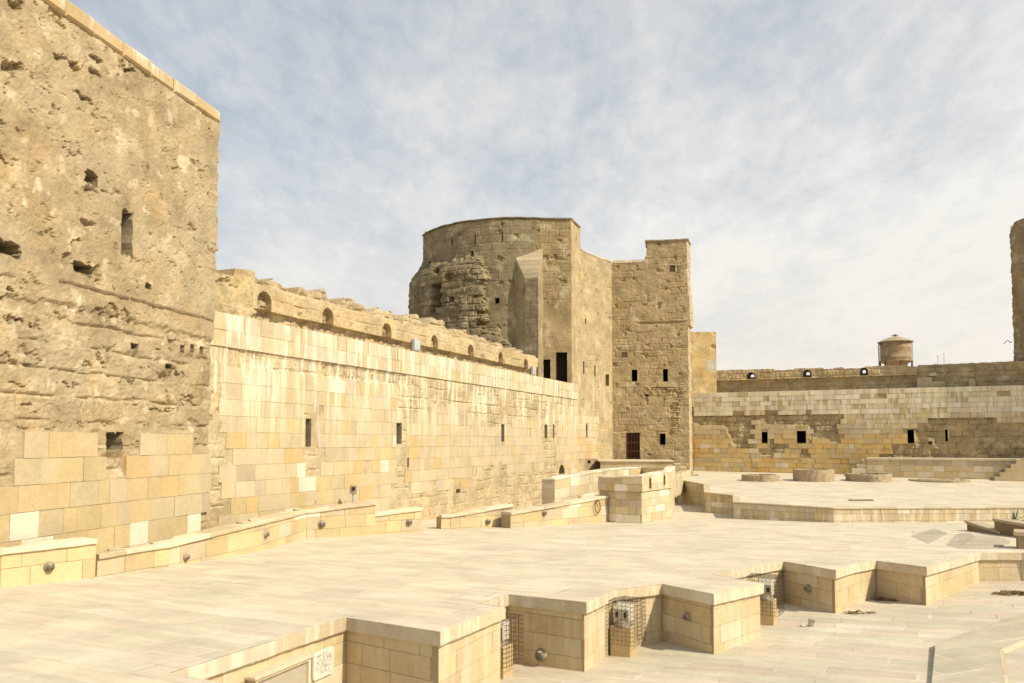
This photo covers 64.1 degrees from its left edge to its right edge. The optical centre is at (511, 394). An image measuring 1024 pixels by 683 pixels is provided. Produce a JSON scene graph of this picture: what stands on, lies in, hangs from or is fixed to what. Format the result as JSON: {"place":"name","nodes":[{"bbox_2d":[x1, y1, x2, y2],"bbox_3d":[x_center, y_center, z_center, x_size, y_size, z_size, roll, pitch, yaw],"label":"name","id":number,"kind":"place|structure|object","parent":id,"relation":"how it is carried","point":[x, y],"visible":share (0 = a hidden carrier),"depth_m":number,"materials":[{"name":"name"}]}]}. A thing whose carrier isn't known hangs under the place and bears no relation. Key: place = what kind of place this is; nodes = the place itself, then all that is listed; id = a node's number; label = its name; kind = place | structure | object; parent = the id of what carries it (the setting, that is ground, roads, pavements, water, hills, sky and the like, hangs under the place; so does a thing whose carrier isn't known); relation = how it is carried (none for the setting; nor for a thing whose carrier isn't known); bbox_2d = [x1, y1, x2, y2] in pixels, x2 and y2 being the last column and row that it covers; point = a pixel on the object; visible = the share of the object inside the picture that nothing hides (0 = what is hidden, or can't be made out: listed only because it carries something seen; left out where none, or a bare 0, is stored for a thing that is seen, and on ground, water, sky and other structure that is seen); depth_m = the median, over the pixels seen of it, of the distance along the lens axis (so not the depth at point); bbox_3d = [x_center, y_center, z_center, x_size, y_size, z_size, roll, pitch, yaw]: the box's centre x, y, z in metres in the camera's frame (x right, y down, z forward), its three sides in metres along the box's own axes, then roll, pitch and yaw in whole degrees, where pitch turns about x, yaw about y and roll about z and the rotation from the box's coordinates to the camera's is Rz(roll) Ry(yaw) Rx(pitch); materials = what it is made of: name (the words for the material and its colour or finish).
{"place":"outdoors","nodes":[
{"label":"outdoors","id":0,"kind":"place"},
{"bbox_2d":[0,501,1023,682],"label":"plaza","id":1,"kind":"structure","parent":0,"point":[151,626],"depth_m":17.34,"materials":[{"name":"beige stone"}]},
{"bbox_2d":[0,537,97,587],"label":"wall","id":2,"kind":"structure","parent":1,"relation":"on","point":[69,558],"depth_m":17.00,"materials":[{"name":"stone"}]},
{"bbox_2d":[43,562,54,571],"bbox_3d":[-9.573,3.567,16.961,0.134,0.218,0.218,-2,-4,36],"label":"wall lamp","id":3,"kind":"object","parent":2,"relation":"attached to","point":[48,566],"visible":1,"depth_m":16.93,"materials":[{"name":"metal"}]},
{"bbox_2d":[0,0,219,551],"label":"square tower","id":4,"kind":"structure","parent":1,"relation":"on","point":[109,160],"depth_m":19.88,"materials":[{"name":"stone"}]},
{"bbox_2d":[0,237,21,258],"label":"window","id":5,"kind":"structure","parent":4,"relation":"in","point":[10,248],"depth_m":17.44,"materials":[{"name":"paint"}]},
{"bbox_2d":[71,260,92,276],"bbox_3d":[-10.545,-2.977,19.341,0.912,0.306,0.689,-1,-3,11],"label":"window","id":6,"kind":"structure","parent":4,"relation":"in","point":[78,266],"depth_m":19.58,"materials":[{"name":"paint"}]},
{"bbox_2d":[84,169,97,186],"bbox_3d":[-10.507,-5.186,19.659,0.912,0.361,0.487,-1,-3,11],"label":"window","id":7,"kind":"structure","parent":4,"relation":"in","point":[90,177],"depth_m":19.80,"materials":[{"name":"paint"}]},
{"bbox_2d":[105,431,123,452],"bbox_3d":[-10.341,1.174,20.392,1.012,0.543,0.672,-1,-3,11],"label":"window","id":8,"kind":"structure","parent":4,"relation":"in","point":[113,442],"depth_m":20.62,"materials":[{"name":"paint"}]},
{"bbox_2d":[120,208,133,258],"bbox_3d":[-10.196,-4.129,20.919,0.812,1.230,0.490,-1,-3,11],"label":"window","id":9,"kind":"structure","parent":4,"relation":"in","point":[126,225],"depth_m":21.07,"materials":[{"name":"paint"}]},
{"bbox_2d":[95,501,375,576],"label":"wall","id":10,"kind":"structure","parent":1,"relation":"on","point":[294,525],"depth_m":22.58,"materials":[{"name":"stone"}]},
{"bbox_2d":[183,554,189,560],"bbox_3d":[-8.019,4.009,20.206,0.132,0.173,0.173,-1,-3,16],"label":"wall lamp","id":11,"kind":"object","parent":10,"relation":"attached to","point":[186,557],"visible":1,"depth_m":20.16,"materials":[{"name":"metal"}]},
{"bbox_2d":[264,530,268,537],"bbox_3d":[-7.125,4.048,23.797,0.134,0.229,0.229,0,-3,4],"label":"wall lamp","id":12,"kind":"object","parent":10,"relation":"attached to","point":[266,533],"visible":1,"depth_m":23.73,"materials":[{"name":"metal"}]},
{"bbox_2d":[318,520,325,527],"bbox_3d":[-6.435,4.387,27.767,0.267,0.267,0.135,2,-4,-34],"label":"wall lamp","id":13,"kind":"object","parent":10,"relation":"attached to","point":[321,523],"visible":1,"depth_m":27.74,"materials":[{"name":"metal"}]},
{"bbox_2d":[120,268,577,528],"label":"curtain wall","id":14,"kind":"structure","parent":1,"relation":"on","point":[319,399],"depth_m":33.30,"materials":[{"name":"stone"}]},
{"bbox_2d":[305,419,310,445],"bbox_3d":[-7.754,1.362,29.661,0.912,1.002,0.312,-1,-4,23],"label":"slit window","id":15,"kind":"structure","parent":14,"relation":"in","point":[308,421],"depth_m":29.66,"materials":[{"name":"stone"}]},
{"bbox_2d":[396,422,401,443],"bbox_3d":[-5.281,1.619,35.451,0.912,0.975,0.431,-1,-4,23],"label":"slit window","id":16,"kind":"structure","parent":14,"relation":"in","point":[398,425],"depth_m":35.50,"materials":[{"name":"stone"}]},
{"bbox_2d":[410,339,419,351],"bbox_3d":[-4.384,-2.222,37.200,0.206,0.620,0.670,-1,-4,23],"label":"floodlight","id":17,"kind":"object","parent":14,"relation":"on","point":[414,344],"visible":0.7,"depth_m":36.99,"materials":[{"name":"white glass"}]},
{"bbox_2d":[408,217,571,382],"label":"round tower","id":18,"kind":"structure","parent":14,"relation":"on","point":[505,282],"depth_m":57.51,"materials":[{"name":"stone"}]},
{"bbox_2d":[543,359,549,378],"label":"doorway","id":19,"kind":"structure","parent":18,"relation":"in","point":[546,362],"depth_m":57.76,"materials":[{"name":"black"}]},
{"bbox_2d":[540,219,571,382],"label":"wall","id":20,"kind":"structure","parent":18,"relation":"in","point":[555,239],"depth_m":57.48,"materials":[{"name":"stone"}]},
{"bbox_2d":[556,352,566,381],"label":"doorway","id":21,"kind":"structure","parent":18,"relation":"in","point":[561,357],"depth_m":57.81,"materials":[{"name":"black"}]},
{"bbox_2d":[501,424,503,440],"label":"slit window","id":22,"kind":"structure","parent":14,"relation":"in","point":[502,425],"depth_m":45.71,"materials":[{"name":"stone"}]},
{"bbox_2d":[530,366,535,375],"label":"floodlight","id":23,"kind":"object","parent":14,"relation":"on","point":[532,370],"visible":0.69,"depth_m":50.28,"materials":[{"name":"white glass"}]},
{"bbox_2d":[544,424,546,437],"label":"slit window","id":24,"kind":"structure","parent":14,"relation":"in","point":[545,426],"depth_m":51.93,"materials":[{"name":"stone"}]},
{"bbox_2d":[350,485,356,502],"bbox_3d":[-5.980,4.113,30.798,0.240,1.425,0.175,1,-3,-17],"label":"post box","id":25,"kind":"object","parent":1,"relation":"on","point":[353,489],"visible":0.73,"depth_m":30.79,"materials":[{"name":"metal"}]},
{"bbox_2d":[375,507,422,534],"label":"wall","id":26,"kind":"structure","parent":1,"relation":"on","point":[392,521],"depth_m":29.58,"materials":[{"name":"stone"}]},
{"bbox_2d":[406,519,411,525],"bbox_3d":[-3.720,4.626,29.733,0.254,0.254,0.135,2,-4,-33],"label":"wall lamp","id":27,"kind":"object","parent":26,"relation":"attached to","point":[408,522],"visible":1,"depth_m":29.70,"materials":[{"name":"metal"}]},
{"bbox_2d":[436,503,512,528],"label":"wall","id":28,"kind":"structure","parent":1,"relation":"on","point":[474,518],"depth_m":32.37,"materials":[{"name":"stone"}]},
{"bbox_2d":[501,495,607,527],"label":"wall","id":29,"kind":"structure","parent":1,"relation":"on","point":[575,511],"depth_m":33.95,"materials":[{"name":"stone"}]},
{"bbox_2d":[542,466,674,522],"bbox_3d":[6.152,5.134,40.678,4.453,3.032,15.018,-1,-4,22],"label":"ramp enclosure","id":30,"kind":"object","parent":1,"relation":"on","point":[635,495],"visible":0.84,"depth_m":35.81,"materials":[{"name":"stone"}]},
{"bbox_2d":[675,480,1023,522],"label":"terrace wall","id":31,"kind":"structure","parent":1,"relation":"on","point":[695,493],"depth_m":35.63,"materials":[{"name":"stone"}]},
{"bbox_2d":[911,528,946,543],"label":"paving patches","id":32,"kind":"structure","parent":1,"relation":"on","point":[930,536],"depth_m":28.33,"materials":[{"name":"beige stone"}]},
{"bbox_2d":[947,533,974,547],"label":"paving patches","id":33,"kind":"structure","parent":1,"relation":"on","point":[959,540],"depth_m":26.53,"materials":[{"name":"beige stone"}]},
{"bbox_2d":[965,521,1000,534],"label":"stair wall","id":34,"kind":"structure","parent":1,"relation":"on","point":[978,526],"depth_m":30.17,"materials":[{"name":"stone"}]},
{"bbox_2d":[960,535,1010,548],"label":"paving patches","id":35,"kind":"structure","parent":1,"relation":"on","point":[984,542],"depth_m":25.44,"materials":[{"name":"beige stone"}]},
{"bbox_2d":[992,518,1023,536],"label":"stair wall","id":36,"kind":"structure","parent":1,"relation":"on","point":[1005,526],"depth_m":28.72,"materials":[{"name":"stone"}]},
{"bbox_2d":[1009,507,1023,520],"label":"spiky plant","id":37,"kind":"object","parent":36,"relation":"on","point":[1014,516],"visible":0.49,"depth_m":29.23,"materials":[{"name":"green plant"}]},
{"bbox_2d":[1013,529,1023,548],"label":"gate pillar","id":38,"kind":"structure","parent":1,"relation":"on","point":[1018,534],"depth_m":23.97,"materials":[{"name":"stone"}]},
{"bbox_2d":[68,0,1023,420],"label":"sky","id":39,"kind":"structure","parent":0,"point":[841,178],"materials":[{"name":"white"}]},
{"bbox_2d":[500,581,1023,682],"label":"floor","id":40,"kind":"structure","parent":0,"point":[887,641],"depth_m":15.51,"materials":[{"name":"beige stone"}]},
{"bbox_2d":[165,552,1023,682],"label":"retaining wall","id":41,"kind":"structure","parent":40,"relation":"on","point":[566,634],"depth_m":15.24,"materials":[{"name":"stone"}]},
{"bbox_2d":[244,653,312,682],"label":"display case","id":42,"kind":"object","parent":41,"relation":"attached to","point":[295,668],"visible":1,"depth_m":11.54,"materials":[{"name":"stone"}]},
{"bbox_2d":[312,646,333,680],"bbox_3d":[-2.883,4.095,12.498,0.041,0.415,0.529,-1,-4,21],"label":"wall sign","id":43,"kind":"object","parent":41,"relation":"attached to","point":[322,662],"visible":1,"depth_m":12.47,"materials":[{"name":"white stone"}]},
{"bbox_2d":[500,612,522,678],"bbox_3d":[-0.244,4.548,14.512,0.686,1.253,0.606,-2,-4,29],"label":"caged floodlight","id":44,"kind":"object","parent":41,"relation":"attached to","point":[506,658],"visible":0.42,"depth_m":14.38,"materials":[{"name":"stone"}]},
{"bbox_2d":[535,648,546,661],"bbox_3d":[0.513,4.784,15.020,0.243,0.243,0.134,-2,-4,34],"label":"wall lamp","id":45,"kind":"object","parent":41,"relation":"attached to","point":[540,654],"visible":1,"depth_m":14.99,"materials":[{"name":"metal"}]},
{"bbox_2d":[683,612,690,620],"bbox_3d":[3.437,4.377,16.157,0.132,0.167,0.167,2,-4,-29],"label":"wall lamp","id":46,"kind":"object","parent":41,"relation":"attached to","point":[687,616],"visible":1,"depth_m":16.12,"materials":[{"name":"metal"}]},
{"bbox_2d":[804,584,811,592],"bbox_3d":[7.208,4.729,20.001,0.133,0.204,0.204,1,-3,-19],"label":"wall lamp","id":47,"kind":"object","parent":41,"relation":"attached to","point":[807,588],"visible":1,"depth_m":19.96,"materials":[{"name":"metal"}]},
{"bbox_2d":[605,596,645,657],"bbox_3d":[2.147,4.569,15.773,0.686,1.263,0.606,-2,-4,29],"label":"caged floodlight","id":48,"kind":"object","parent":40,"relation":"on","point":[623,634],"visible":0.74,"depth_m":15.64,"materials":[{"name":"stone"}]},
{"bbox_2d":[746,573,783,625],"bbox_3d":[5.657,4.668,18.249,0.686,1.253,0.606,-2,-4,29],"label":"caged floodlight","id":49,"kind":"object","parent":40,"relation":"on","point":[768,609],"visible":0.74,"depth_m":18.10,"materials":[{"name":"stone"}]},
{"bbox_2d":[800,618,815,625],"bbox_3d":[6.437,4.955,17.826,0.352,0.185,0.161,0,-3,0],"label":"paper cup","id":50,"kind":"object","parent":40,"relation":"on","point":[811,622],"visible":1,"depth_m":17.76,"materials":[{"name":"white paper"}]},
{"bbox_2d":[845,609,875,614],"bbox_3d":[8.071,5.060,19.017,0.834,0.139,0.344,0,-3,0],"label":"leaf pile","id":51,"kind":"object","parent":40,"relation":"on","point":[850,612],"visible":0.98,"depth_m":19.02,"materials":[{"name":"brown plant"}]},
{"bbox_2d":[872,597,895,601],"bbox_3d":[9.698,5.145,20.677,1.172,0.136,0.658,0,-3,0],"label":"leaf pile","id":52,"kind":"object","parent":40,"relation":"on","point":[882,598],"visible":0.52,"depth_m":20.61,"materials":[{"name":"brown plant"}]},
{"bbox_2d":[932,612,1023,682],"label":"walkway block","id":53,"kind":"structure","parent":40,"relation":"on","point":[977,655],"depth_m":14.62,"materials":[{"name":"stone"}]},
{"bbox_2d":[989,589,1023,595],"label":"leaf pile","id":54,"kind":"object","parent":40,"relation":"on","point":[1006,592],"visible":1,"depth_m":20.86,"materials":[{"name":"brown plant"}]},
{"bbox_2d":[685,471,1023,506],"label":"terrace","id":55,"kind":"structure","parent":0,"point":[896,492],"depth_m":44.02,"materials":[{"name":"beige stone"}]},
{"bbox_2d":[567,218,693,471],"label":"keep","id":56,"kind":"structure","parent":55,"relation":"on","point":[631,342],"depth_m":63.05,"materials":[{"name":"stone"}]},
{"bbox_2d":[606,374,608,385],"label":"slit window","id":57,"kind":"structure","parent":56,"relation":"in","point":[607,375],"depth_m":63.38,"materials":[{"name":"stone"}]},
{"bbox_2d":[626,433,638,458],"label":"doorway","id":58,"kind":"structure","parent":56,"relation":"in","point":[635,450],"depth_m":64.85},
{"bbox_2d":[632,370,636,380],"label":"window","id":59,"kind":"structure","parent":56,"relation":"in","point":[634,372],"depth_m":64.93,"materials":[{"name":"black"}]},
{"bbox_2d":[660,434,665,444],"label":"window","id":60,"kind":"structure","parent":56,"relation":"in","point":[662,436],"depth_m":64.25,"materials":[{"name":"black"}]},
{"bbox_2d":[663,369,667,380],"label":"window","id":61,"kind":"structure","parent":56,"relation":"in","point":[665,371],"depth_m":64.49,"materials":[{"name":"black"}]},
{"bbox_2d":[670,265,674,271],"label":"window","id":62,"kind":"structure","parent":56,"relation":"in","point":[672,267],"depth_m":63.61,"materials":[{"name":"stone"}]},
{"bbox_2d":[596,459,698,475],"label":"stone platform","id":63,"kind":"structure","parent":55,"relation":"on","point":[610,463],"depth_m":58.19,"materials":[{"name":"stone"}]},
{"bbox_2d":[674,471,695,496],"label":"kerb wall","id":64,"kind":"structure","parent":55,"relation":"on","point":[681,477],"depth_m":51.55,"materials":[{"name":"stone"}]},
{"bbox_2d":[741,474,781,481],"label":"well ring","id":65,"kind":"object","parent":55,"relation":"on","point":[762,477],"visible":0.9,"depth_m":51.80,"materials":[{"name":"stone"}]},
{"bbox_2d":[793,468,836,481],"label":"well ring","id":66,"kind":"object","parent":55,"relation":"on","point":[813,475],"visible":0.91,"depth_m":51.62,"materials":[{"name":"stone"}]},
{"bbox_2d":[692,361,1023,473],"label":"curtain wall","id":67,"kind":"structure","parent":55,"relation":"on","point":[839,420],"depth_m":59.76,"materials":[{"name":"stone"}]},
{"bbox_2d":[691,332,716,403],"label":"annex block","id":68,"kind":"structure","parent":67,"relation":"on","point":[703,366],"depth_m":64.55,"materials":[{"name":"stone"}]},
{"bbox_2d":[762,432,767,442],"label":"window","id":69,"kind":"structure","parent":67,"relation":"in","point":[764,434],"depth_m":63.44,"materials":[{"name":"black"}]},
{"bbox_2d":[797,431,805,442],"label":"window","id":70,"kind":"structure","parent":67,"relation":"in","point":[801,435],"depth_m":62.37,"materials":[{"name":"black"}]},
{"bbox_2d":[908,430,913,442],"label":"window","id":71,"kind":"structure","parent":67,"relation":"in","point":[910,432],"depth_m":59.32,"materials":[{"name":"black"}]},
{"bbox_2d":[945,430,947,440],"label":"window","id":72,"kind":"structure","parent":67,"relation":"in","point":[946,431],"depth_m":58.20,"materials":[{"name":"black"}]},
{"bbox_2d":[848,499,873,500],"bbox_3d":[16.488,4.969,38.661,1.100,0.050,0.350,0,-3,-6],"label":"drain cover","id":73,"kind":"object","parent":55,"relation":"on","point":[860,500],"visible":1,"depth_m":38.59,"materials":[{"name":"stone"}]},
{"bbox_2d":[845,473,892,481],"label":"well ring","id":74,"kind":"object","parent":55,"relation":"on","point":[870,477],"visible":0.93,"depth_m":51.46,"materials":[{"name":"stone"}]},
{"bbox_2d":[848,457,1023,481],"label":"stone platform","id":75,"kind":"structure","parent":55,"relation":"on","point":[1003,469],"depth_m":54.88,"materials":[{"name":"stone"}]},
{"bbox_2d":[908,478,970,482],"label":"well ring","id":76,"kind":"object","parent":55,"relation":"on","point":[941,480],"visible":0.97,"depth_m":51.34,"materials":[{"name":"stone"}]},
{"bbox_2d":[1004,218,1023,360],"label":"shaded tower","id":77,"kind":"structure","parent":55,"relation":"on","point":[1016,235],"depth_m":58.20,"materials":[{"name":"stone"}]},
{"label":"ground","id":78,"kind":"structure","parent":0,"visible":0},
{"bbox_2d":[877,334,913,365],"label":"water tank","id":79,"kind":"object","parent":78,"relation":"on","point":[896,350],"visible":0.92,"depth_m":198.29,"materials":[{"name":"paint"}]}
]}

